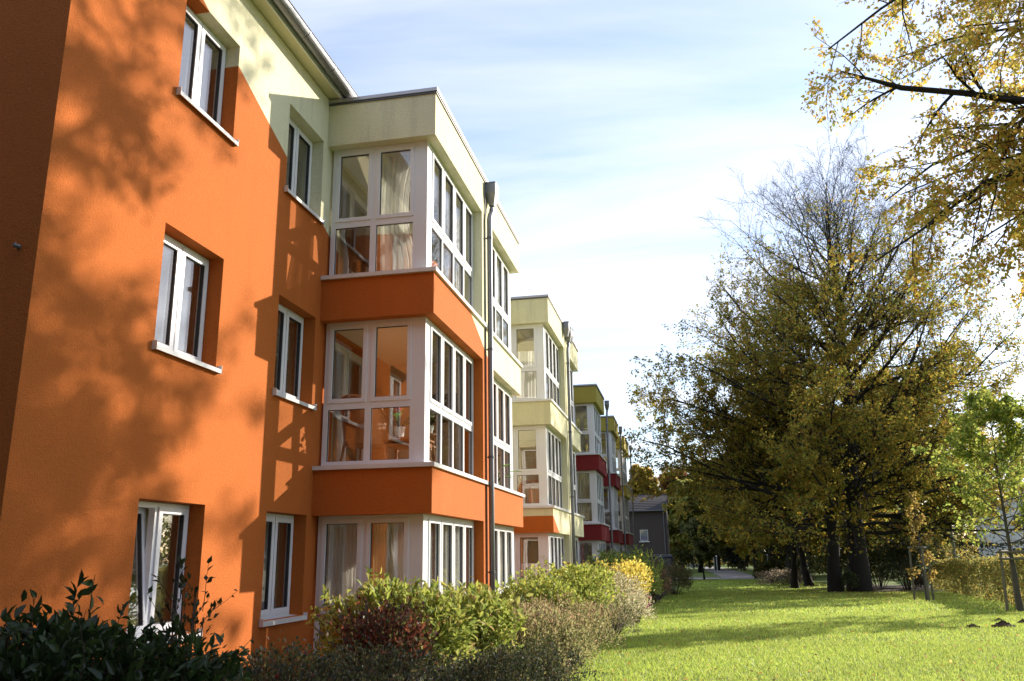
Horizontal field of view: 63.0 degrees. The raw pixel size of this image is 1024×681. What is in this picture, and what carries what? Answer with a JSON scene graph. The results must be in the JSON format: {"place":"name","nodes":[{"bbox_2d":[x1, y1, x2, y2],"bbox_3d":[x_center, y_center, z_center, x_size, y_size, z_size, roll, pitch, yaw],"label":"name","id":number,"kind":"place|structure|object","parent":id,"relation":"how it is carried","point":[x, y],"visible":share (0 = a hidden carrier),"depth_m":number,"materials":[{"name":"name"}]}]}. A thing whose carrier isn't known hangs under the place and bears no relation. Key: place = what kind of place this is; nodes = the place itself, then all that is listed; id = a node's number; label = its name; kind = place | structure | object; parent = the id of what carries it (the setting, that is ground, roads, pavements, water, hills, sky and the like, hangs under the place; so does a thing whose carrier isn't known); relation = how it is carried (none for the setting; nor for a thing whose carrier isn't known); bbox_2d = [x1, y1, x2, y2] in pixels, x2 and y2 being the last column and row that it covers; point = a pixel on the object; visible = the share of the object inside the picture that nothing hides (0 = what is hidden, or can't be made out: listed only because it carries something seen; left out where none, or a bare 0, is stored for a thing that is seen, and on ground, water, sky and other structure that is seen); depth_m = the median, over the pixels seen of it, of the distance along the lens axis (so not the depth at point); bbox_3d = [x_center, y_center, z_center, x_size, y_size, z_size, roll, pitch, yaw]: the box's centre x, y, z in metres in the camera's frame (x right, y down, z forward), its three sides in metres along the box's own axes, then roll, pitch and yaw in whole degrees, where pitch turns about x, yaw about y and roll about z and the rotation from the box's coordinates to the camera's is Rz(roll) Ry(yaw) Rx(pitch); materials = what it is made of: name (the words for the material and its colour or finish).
{"place":"outdoors","nodes":[
{"label":"outdoors","id":0,"kind":"place"},
{"bbox_2d":[290,0,1023,545],"label":"sky","id":1,"kind":"structure","parent":0,"point":[602,129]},
{"bbox_2d":[689,566,781,578],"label":"path","id":2,"kind":"structure","parent":0,"point":[724,573],"depth_m":86.35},
{"bbox_2d":[566,552,1023,680],"bbox_3d":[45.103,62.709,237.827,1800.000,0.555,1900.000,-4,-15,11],"label":"lawn","id":3,"kind":"structure","parent":0,"point":[822,578],"depth_m":15.54,"materials":[{"name":"plant"}]},
{"bbox_2d":[0,0,524,680],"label":"apartment building","id":4,"kind":"structure","parent":3,"relation":"on","point":[126,164],"depth_m":9.64,"materials":[{"name":"paint"}]},
{"bbox_2d":[133,508,166,625],"bbox_3d":[-3.692,2.356,8.560,0.099,1.425,0.320,-4,-15,11],"label":"curtain","id":5,"kind":"object","parent":4,"relation":"hanging from","point":[160,574],"visible":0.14,"depth_m":8.64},
{"bbox_2d":[126,501,202,642],"bbox_3d":[-3.505,2.262,8.176,0.431,1.330,1.192,-4,-15,11],"label":"window","id":6,"kind":"structure","parent":4,"relation":"in","point":[147,547],"depth_m":8.24,"materials":[{"name":"plastic"}]},
{"bbox_2d":[160,250,188,350],"bbox_3d":[-3.732,-0.311,9.249,0.103,1.425,0.320,-4,-15,11],"label":"curtain","id":7,"kind":"object","parent":4,"relation":"hanging from","point":[181,328],"visible":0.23,"depth_m":9.29,"materials":[{"name":"fabric"}]},
{"bbox_2d":[151,234,221,373],"bbox_3d":[-3.484,-0.409,8.853,0.308,1.330,1.192,-4,-15,11],"label":"window","id":8,"kind":"structure","parent":4,"relation":"in","point":[180,252],"depth_m":8.92,"materials":[{"name":"plastic"}]},
{"bbox_2d":[184,30,207,109],"bbox_3d":[-3.772,-2.983,9.939,0.103,1.425,0.320,-4,-15,11],"label":"curtain","id":9,"kind":"object","parent":4,"relation":"hanging from","point":[201,102],"visible":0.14,"depth_m":10.04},
{"bbox_2d":[176,5,238,146],"bbox_3d":[-3.524,-3.081,9.543,0.308,1.330,1.192,-4,-15,11],"label":"window","id":10,"kind":"structure","parent":4,"relation":"in","point":[200,31],"depth_m":9.62,"materials":[{"name":"plastic"}]},
{"bbox_2d":[261,522,267,608],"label":"curtain","id":11,"kind":"object","parent":4,"relation":"hanging from","point":[264,565],"visible":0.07,"depth_m":10.83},
{"bbox_2d":[259,513,307,626],"bbox_3d":[-2.949,2.859,10.519,0.308,1.330,1.192,-4,-15,11],"label":"window","id":12,"kind":"structure","parent":4,"relation":"in","point":[268,611],"depth_m":10.58,"materials":[{"name":"plastic"}]},
{"bbox_2d":[272,304,316,410],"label":"window","id":13,"kind":"structure","parent":4,"relation":"in","point":[286,314],"depth_m":11.28,"materials":[{"name":"plastic"}]},
{"bbox_2d":[284,118,324,224],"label":"window","id":14,"kind":"structure","parent":4,"relation":"in","point":[296,133],"depth_m":11.98,"materials":[{"name":"plastic"}]},
{"bbox_2d":[324,524,357,655],"bbox_3d":[-2.251,3.412,11.321,0.600,1.920,0.104,-4,-15,11],"label":"curtain","id":15,"kind":"object","parent":4,"relation":"hanging from","point":[341,559],"visible":0.28,"depth_m":11.44,"materials":[{"name":"fabric"}]},
{"bbox_2d":[335,342,362,460],"bbox_3d":[-2.668,1.107,13.129,0.090,2.012,1.692,-4,-15,11],"label":"balcony door","id":16,"kind":"structure","parent":4,"relation":"in","point":[346,355],"depth_m":13.20,"materials":[{"name":"plastic"}]},
{"bbox_2d":[342,179,366,273],"bbox_3d":[-2.707,-1.555,13.817,0.090,2.012,1.692,-4,-15,11],"label":"balcony door","id":17,"kind":"structure","parent":4,"relation":"in","point":[352,199],"depth_m":13.91,"materials":[{"name":"plastic"}]},
{"bbox_2d":[345,226,380,272],"bbox_3d":[-2.219,-1.283,12.899,0.742,1.076,0.727,-1,-14,1],"label":"armchair","id":18,"kind":"object","parent":4,"relation":"on","point":[358,243],"visible":0.48,"depth_m":12.70,"materials":[{"name":"fabric"}]},
{"bbox_2d":[340,394,387,460],"bbox_3d":[-2.175,1.367,12.162,0.742,1.076,0.727,-8,-16,25],"label":"armchair","id":19,"kind":"object","parent":4,"relation":"on","point":[353,427],"visible":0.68,"depth_m":11.98,"materials":[{"name":"wicker"}]},
{"bbox_2d":[373,523,393,587],"bbox_3d":[-1.751,3.393,11.274,0.300,1.920,0.102,-4,-15,11],"label":"curtain","id":20,"kind":"object","parent":4,"relation":"hanging from","point":[383,546],"visible":0.34,"depth_m":11.41,"materials":[{"name":"fabric"}]},
{"bbox_2d":[380,153,411,270],"bbox_3d":[-1.706,-1.911,12.599,0.622,1.950,0.143,-5,-15,15],"label":"curtain","id":21,"kind":"object","parent":4,"relation":"hanging from","point":[395,247],"visible":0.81,"depth_m":12.62,"materials":[{"name":"fabric"}]},
{"bbox_2d":[393,523,403,590],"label":"curtain","id":22,"kind":"object","parent":4,"relation":"hanging from","point":[398,555],"visible":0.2,"depth_m":11.32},
{"bbox_2d":[311,87,488,672],"bbox_3d":[-1.574,1.208,13.063,1.745,9.440,3.270,-4,-15,11],"label":"bay window","id":23,"kind":"structure","parent":4,"relation":"in","point":[430,334],"depth_m":12.46,"materials":[{"name":"paint"}]},
{"bbox_2d":[382,436,433,460],"bbox_3d":[-1.532,1.685,12.237,0.640,0.470,0.600,-4,-15,11],"label":"table","id":24,"kind":"object","parent":4,"relation":"on","point":[396,444],"visible":0.34,"depth_m":12.10,"materials":[{"name":"orange wood"}]},
{"bbox_2d":[390,407,409,436],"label":"potted plant","id":25,"kind":"object","parent":24,"relation":"on","point":[399,430],"visible":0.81,"depth_m":12.18,"materials":[{"name":"green plant"}]},
{"bbox_2d":[430,393,457,422],"bbox_3d":[-1.238,1.171,14.401,0.620,0.500,0.028,-4,-15,11],"label":"picture","id":26,"kind":"object","parent":4,"relation":"attached to","point":[446,404],"visible":0.13,"depth_m":14.39,"materials":[{"name":"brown wood"}]},
{"bbox_2d":[443,525,458,595],"bbox_3d":[-0.906,3.816,12.962,0.104,1.920,1.100,-4,-15,11],"label":"curtain","id":27,"kind":"object","parent":4,"relation":"hanging from","point":[445,547],"visible":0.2,"depth_m":12.76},
{"bbox_2d":[443,191,459,291],"bbox_3d":[-1.001,-1.467,14.357,0.116,1.950,1.050,-4,-15,11],"label":"curtain","id":28,"kind":"object","parent":4,"relation":"hanging from","point":[446,270],"visible":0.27,"depth_m":14.15,"materials":[{"name":"fabric"}]},
{"bbox_2d":[496,265,498,336],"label":"curtain","id":29,"kind":"object","parent":4,"relation":"hanging from","point":[497,325],"visible":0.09,"depth_m":17.53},
{"bbox_2d":[485,180,524,595],"bbox_3d":[-0.919,2.003,16.177,1.745,9.440,3.270,-4,-15,11],"label":"bay window","id":30,"kind":"structure","parent":4,"relation":"in","point":[508,503],"depth_m":16.67,"materials":[{"name":"paint"}]},
{"bbox_2d":[498,294,584,583],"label":"apartment building","id":31,"kind":"structure","parent":3,"relation":"on","point":[546,437],"depth_m":22.92,"materials":[{"name":"paint"}]},
{"bbox_2d":[516,351,536,398],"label":"curtain","id":32,"kind":"object","parent":31,"relation":"hanging from","point":[528,382],"visible":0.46,"depth_m":22.55,"materials":[{"name":"fabric"}]},
{"bbox_2d":[518,480,538,502],"bbox_3d":[0.502,4.195,22.628,0.840,0.750,0.840,-4,-15,11],"label":"round table","id":33,"kind":"object","parent":31,"relation":"on","point":[530,482],"visible":0.49,"depth_m":22.56,"materials":[{"name":"orange wood"}]},
{"bbox_2d":[521,563,538,578],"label":"curtain","id":34,"kind":"object","parent":31,"relation":"hanging from","point":[524,566],"visible":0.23,"depth_m":21.21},
{"bbox_2d":[498,294,571,583],"bbox_3d":[0.535,3.767,23.088,1.745,9.440,3.270,-4,-15,11],"label":"bay window","id":35,"kind":"structure","parent":31,"relation":"in","point":[539,424],"depth_m":22.60,"materials":[{"name":"paint"}]},
{"bbox_2d":[565,338,584,566],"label":"bay window","id":36,"kind":"structure","parent":31,"relation":"in","point":[573,350],"depth_m":26.94,"materials":[{"name":"paint"}]},
{"bbox_2d":[459,591,669,680],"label":"garden bed","id":37,"kind":"object","parent":3,"relation":"on","point":[658,596],"visible":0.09,"depth_m":17.68,"materials":[{"name":"soil"}]},
{"bbox_2d":[0,569,206,680],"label":"laurel shrub","id":38,"kind":"object","parent":37,"relation":"on","point":[60,646],"visible":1,"depth_m":4.35,"materials":[{"name":"green plant"}]},
{"bbox_2d":[117,614,253,680],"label":"laurel shrub","id":39,"kind":"object","parent":37,"relation":"on","point":[216,669],"visible":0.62,"depth_m":4.88,"materials":[{"name":"green plant"}]},
{"bbox_2d":[147,554,236,661],"bbox_3d":[-2.325,2.380,5.980,0.542,1.652,0.616,-4,-15,11],"label":"slim shrub","id":40,"kind":"object","parent":37,"relation":"on","point":[195,604],"visible":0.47,"depth_m":6.06,"materials":[{"name":"green plant"}]},
{"bbox_2d":[219,640,350,680],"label":"rose shrub","id":41,"kind":"object","parent":37,"relation":"on","point":[268,659],"visible":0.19,"depth_m":7.12,"materials":[{"name":"green plant"}]},
{"bbox_2d":[222,630,368,680],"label":"cotoneaster","id":42,"kind":"object","parent":37,"relation":"on","point":[258,667],"visible":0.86,"depth_m":6.50,"materials":[{"name":"green plant"}]},
{"bbox_2d":[316,584,439,680],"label":"barberry shrub","id":43,"kind":"object","parent":37,"relation":"on","point":[374,634],"visible":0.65,"depth_m":8.00,"materials":[{"name":"red plant"}]},
{"bbox_2d":[299,632,461,680],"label":"cotoneaster","id":44,"kind":"object","parent":37,"relation":"on","point":[375,675],"visible":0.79,"depth_m":7.05,"materials":[{"name":"green plant"}]},
{"bbox_2d":[306,566,499,675],"bbox_3d":[-1.202,3.291,9.295,2.192,1.525,1.708,-4,-15,11],"label":"dogwood shrub","id":45,"kind":"object","parent":37,"relation":"on","point":[446,617],"visible":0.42,"depth_m":9.11,"materials":[{"name":"green plant"}]},
{"bbox_2d":[433,576,532,679],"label":"dogwood shrub","id":46,"kind":"object","parent":37,"relation":"on","point":[504,620],"visible":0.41,"depth_m":9.82,"materials":[{"name":"green plant"}]},
{"bbox_2d":[411,640,555,680],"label":"cotoneaster","id":47,"kind":"object","parent":37,"relation":"on","point":[465,672],"visible":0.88,"depth_m":7.87,"materials":[{"name":"green plant"}]},
{"bbox_2d":[462,634,606,680],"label":"cotoneaster","id":48,"kind":"object","parent":37,"relation":"on","point":[559,673],"visible":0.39,"depth_m":9.01,"materials":[{"name":"green plant"}]},
{"bbox_2d":[476,599,595,679],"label":"spiraea shrub","id":49,"kind":"object","parent":37,"relation":"on","point":[532,620],"visible":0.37,"depth_m":10.96,"materials":[{"name":"green plant"}]},
{"bbox_2d":[499,571,582,609],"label":"forsythia shrub","id":50,"kind":"object","parent":37,"relation":"on","point":[526,587],"visible":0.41,"depth_m":14.83,"materials":[{"name":"green plant"}]},
{"bbox_2d":[512,588,607,656],"bbox_3d":[0.463,4.490,13.240,1.970,1.129,1.756,9,-17,-32],"label":"spiraea shrub","id":51,"kind":"object","parent":37,"relation":"on","point":[545,600],"visible":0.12,"depth_m":13.24,"materials":[{"name":"green plant"}]},
{"bbox_2d":[516,598,608,669],"bbox_3d":[0.666,4.256,12.165,1.548,1.037,1.896,-9,-17,30],"label":"spiraea shrub","id":52,"kind":"object","parent":37,"relation":"on","point":[587,627],"visible":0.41,"depth_m":11.92,"materials":[{"name":"green plant"}]},
{"bbox_2d":[516,554,630,615],"bbox_3d":[1.057,5.242,17.184,2.684,1.632,3.050,-4,-15,11],"label":"forsythia shrub","id":53,"kind":"object","parent":37,"relation":"on","point":[585,581],"visible":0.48,"depth_m":16.86,"materials":[{"name":"green plant"}]},
{"bbox_2d":[562,600,625,650],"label":"spiraea shrub","id":54,"kind":"object","parent":37,"relation":"on","point":[604,613],"visible":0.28,"depth_m":14.21,"materials":[{"name":"brown plant"}]},
{"bbox_2d":[576,565,654,622],"bbox_3d":[2.052,5.910,19.303,2.460,1.435,2.523,-4,-15,11],"label":"seedhead shrub","id":55,"kind":"object","parent":37,"relation":"on","point":[622,583],"visible":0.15,"depth_m":19.32,"materials":[{"name":"beige plant"}]},
{"bbox_2d":[588,588,646,638],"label":"seedhead shrub","id":56,"kind":"object","parent":37,"relation":"on","point":[624,607],"visible":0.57,"depth_m":16.69,"materials":[{"name":"beige plant"}]},
{"bbox_2d":[583,553,656,616],"bbox_3d":[2.993,6.755,23.012,2.142,1.743,3.067,-7,-16,23],"label":"yellow shrub","id":57,"kind":"object","parent":37,"relation":"on","point":[627,567],"visible":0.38,"depth_m":22.48,"materials":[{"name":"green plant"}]},
{"bbox_2d":[587,544,666,594],"bbox_3d":[3.754,7.848,27.726,2.769,2.116,4.531,-4,-15,11],"label":"rounded shrub","id":58,"kind":"object","parent":37,"relation":"on","point":[603,555],"visible":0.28,"depth_m":27.30,"materials":[{"name":"green plant"}]},
{"bbox_2d":[617,585,656,621],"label":"seedhead shrub","id":59,"kind":"object","parent":37,"relation":"on","point":[647,610],"visible":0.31,"depth_m":20.56,"materials":[{"name":"beige plant"}]},
{"bbox_2d":[649,556,674,602],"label":"red shrub","id":60,"kind":"object","parent":37,"relation":"on","point":[666,584],"visible":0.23,"depth_m":32.89,"materials":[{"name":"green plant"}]},
{"bbox_2d":[573,384,635,597],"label":"apartment building","id":61,"kind":"structure","parent":3,"relation":"on","point":[609,484],"depth_m":36.69,"materials":[{"name":"paint"}]},
{"bbox_2d":[578,473,591,520],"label":"curtain","id":62,"kind":"object","parent":61,"relation":"hanging from","point":[585,509],"visible":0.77,"depth_m":33.75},
{"bbox_2d":[573,384,609,597],"bbox_3d":[3.052,6.818,35.046,1.745,9.440,3.500,-4,-15,11],"label":"bay window","id":63,"kind":"structure","parent":61,"relation":"in","point":[588,398],"depth_m":34.32,"materials":[{"name":"paint"}]},
{"bbox_2d":[584,415,623,594],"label":"bay window","id":64,"kind":"structure","parent":61,"relation":"in","point":[615,481],"depth_m":42.28,"materials":[{"name":"paint"}]},
{"bbox_2d":[602,435,633,555],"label":"bay window","id":65,"kind":"structure","parent":61,"relation":"in","point":[625,449],"depth_m":49.55,"materials":[{"name":"paint"}]},
{"bbox_2d":[606,493,669,558],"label":"brick house","id":66,"kind":"structure","parent":3,"relation":"on","point":[651,524],"depth_m":81.16,"materials":[{"name":"brick"}]},
{"bbox_2d":[627,464,670,549],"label":"autumn tree","id":67,"kind":"object","parent":3,"relation":"on","point":[655,479],"visible":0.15,"depth_m":115.66,"materials":[{"name":"orange plant"}]},
{"bbox_2d":[665,562,695,593],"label":"olive shrub","id":68,"kind":"object","parent":3,"relation":"on","point":[679,573],"visible":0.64,"depth_m":41.15,"materials":[{"name":"green plant"}]},
{"bbox_2d":[670,548,697,568],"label":"holly shrub","id":69,"kind":"object","parent":3,"relation":"on","point":[685,556],"visible":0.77,"depth_m":97.22,"materials":[{"name":"green plant"}]},
{"bbox_2d":[668,478,726,572],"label":"autumn tree","id":70,"kind":"object","parent":3,"relation":"on","point":[681,540],"visible":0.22,"depth_m":97.83,"materials":[{"name":"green plant"}]},
{"bbox_2d":[680,515,719,579],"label":"maple","id":71,"kind":"object","parent":3,"relation":"on","point":[704,551],"visible":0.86,"depth_m":69.69,"materials":[{"name":"green plant"}]},
{"bbox_2d":[674,461,752,569],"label":"woodland tree","id":72,"kind":"object","parent":3,"relation":"on","point":[721,552],"visible":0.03,"depth_m":107.51,"materials":[{"name":"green plant"}]},
{"bbox_2d":[722,547,758,570],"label":"holly shrub","id":73,"kind":"object","parent":3,"relation":"on","point":[733,558],"visible":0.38,"depth_m":104.78,"materials":[{"name":"green plant"}]},
{"bbox_2d":[708,477,786,578],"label":"avenue tree","id":74,"kind":"object","parent":3,"relation":"on","point":[754,559],"depth_m":71.97,"materials":[{"name":"green plant"}]},
{"bbox_2d":[730,492,807,582],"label":"avenue tree","id":75,"kind":"object","parent":3,"relation":"on","point":[769,554],"depth_m":61.74,"materials":[{"name":"green plant"}]},
{"bbox_2d":[752,558,786,581],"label":"holly shrub","id":76,"kind":"object","parent":3,"relation":"on","point":[765,565],"visible":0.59,"depth_m":61.26,"materials":[{"name":"green plant"}]},
{"bbox_2d":[754,567,802,584],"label":"dry shrub","id":77,"kind":"object","parent":3,"relation":"on","point":[780,574],"visible":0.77,"depth_m":56.19,"materials":[{"name":"brown plant"}]},
{"bbox_2d":[735,481,826,583],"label":"avenue tree","id":78,"kind":"object","parent":3,"relation":"on","point":[788,544],"visible":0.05,"depth_m":57.80,"materials":[{"name":"green plant"}]},
{"bbox_2d":[721,362,863,582],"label":"avenue tree","id":79,"kind":"object","parent":3,"relation":"on","point":[787,566],"depth_m":59.94,"materials":[{"name":"green plant"}]},
{"bbox_2d":[587,118,1023,591],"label":"beech tree","id":80,"kind":"object","parent":3,"relation":"on","point":[854,514],"visible":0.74,"depth_m":43.15,"materials":[{"name":"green plant"}]},
{"bbox_2d":[601,588,1021,680],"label":"fallen leaves","id":81,"kind":"object","parent":3,"relation":"on","point":[826,614],"visible":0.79,"depth_m":27.50,"materials":[{"name":"brown plant"}]},
{"bbox_2d":[714,410,911,586],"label":"leaning tree","id":82,"kind":"object","parent":3,"relation":"on","point":[807,580],"visible":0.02,"depth_m":53.90,"materials":[{"name":"green plant"}]},
{"bbox_2d":[784,554,843,580],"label":"dry shrub","id":83,"kind":"object","parent":3,"relation":"on","point":[811,562],"visible":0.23,"depth_m":62.97,"materials":[{"name":"brown plant"}]},
{"bbox_2d":[760,422,907,571],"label":"woodland tree","id":84,"kind":"object","parent":3,"relation":"on","point":[811,554],"visible":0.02,"depth_m":72.80,"materials":[{"name":"green plant"}]},
{"bbox_2d":[653,261,1023,591],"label":"beech tree","id":85,"kind":"object","parent":3,"relation":"on","point":[834,579],"visible":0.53,"depth_m":43.26,"materials":[{"name":"green plant"}]},
{"bbox_2d":[813,543,876,583],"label":"holly shrub","id":86,"kind":"object","parent":3,"relation":"on","point":[822,562],"visible":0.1,"depth_m":57.93,"materials":[{"name":"green plant"}]},
{"bbox_2d":[840,569,859,591],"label":"ivy shrub","id":87,"kind":"object","parent":3,"relation":"on","point":[847,577],"visible":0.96,"depth_m":42.46,"materials":[{"name":"green plant"}]},
{"bbox_2d":[720,538,979,565],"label":"hedge","id":88,"kind":"object","parent":3,"relation":"on","point":[962,552],"visible":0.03,"depth_m":131.07,"materials":[{"name":"green plant"}]},
{"bbox_2d":[775,585,933,590],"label":"bare soil","id":89,"kind":"structure","parent":3,"relation":"on","point":[890,588],"depth_m":49.63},
{"bbox_2d":[721,442,846,588],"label":"avenue tree","id":90,"kind":"object","parent":89,"relation":"on","point":[743,549],"visible":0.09,"depth_m":51.17,"materials":[{"name":"green plant"}]},
{"bbox_2d":[816,529,890,579],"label":"holly shrub","id":91,"kind":"object","parent":89,"relation":"on","point":[846,554],"visible":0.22,"depth_m":49.52,"materials":[{"name":"green plant"}]},
{"bbox_2d":[868,541,903,586],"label":"holly shrub","id":92,"kind":"object","parent":89,"relation":"on","point":[880,582],"visible":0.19,"depth_m":51.77,"materials":[{"name":"green plant"}]},
{"bbox_2d":[870,533,938,589],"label":"holly shrub","id":93,"kind":"object","parent":89,"relation":"on","point":[898,552],"visible":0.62,"depth_m":45.40,"materials":[{"name":"green plant"}]},
{"bbox_2d":[888,545,947,586],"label":"holly shrub","id":94,"kind":"object","parent":89,"relation":"on","point":[934,555],"visible":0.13,"depth_m":49.94,"materials":[{"name":"green plant"}]},
{"bbox_2d":[821,371,994,584],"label":"avenue tree","id":95,"kind":"object","parent":3,"relation":"on","point":[872,520],"depth_m":53.99,"materials":[{"name":"green plant"}]},
{"bbox_2d":[866,436,957,549],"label":"woodland tree","id":96,"kind":"object","parent":3,"relation":"on","point":[944,532],"depth_m":75.27,"materials":[{"name":"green plant"}]},
{"bbox_2d":[800,0,1023,308],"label":"overhanging tree","id":97,"kind":"object","parent":3,"relation":"on","point":[1010,180],"visible":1,"depth_m":15.86,"materials":[{"name":"yellow plant"}]},
{"bbox_2d":[907,546,934,601],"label":"tree stakes","id":98,"kind":"object","parent":3,"relation":"on","point":[924,567],"visible":0.82,"depth_m":31.89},
{"bbox_2d":[904,491,938,600],"bbox_3d":[15.633,7.819,31.916,1.154,4.140,1.188,-4,-15,11],"label":"young tree","id":99,"kind":"object","parent":3,"relation":"on","point":[916,523],"visible":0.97,"depth_m":32.05,"materials":[{"name":"brown plant"}]},
{"bbox_2d":[910,386,1023,611],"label":"young tree","id":100,"kind":"object","parent":3,"relation":"on","point":[1005,410],"visible":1,"depth_m":24.55,"materials":[{"name":"green plant"}]},
{"bbox_2d":[930,553,1023,605],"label":"hedge","id":101,"kind":"object","parent":3,"relation":"on","point":[971,568],"visible":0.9,"depth_m":32.82,"materials":[{"name":"green plant"}]},
{"bbox_2d":[952,540,1023,557],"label":"hedge","id":102,"kind":"object","parent":3,"relation":"on","point":[1001,544],"visible":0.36,"depth_m":58.36,"materials":[{"name":"green plant"}]},
{"bbox_2d":[975,486,1023,556],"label":"white house","id":103,"kind":"structure","parent":3,"relation":"on","point":[991,539],"depth_m":68.18,"materials":[{"name":"plastic"}]},
{"bbox_2d":[997,549,1023,611],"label":"tree stakes","id":104,"kind":"object","parent":3,"relation":"on","point":[1000,558],"visible":0.75,"depth_m":23.97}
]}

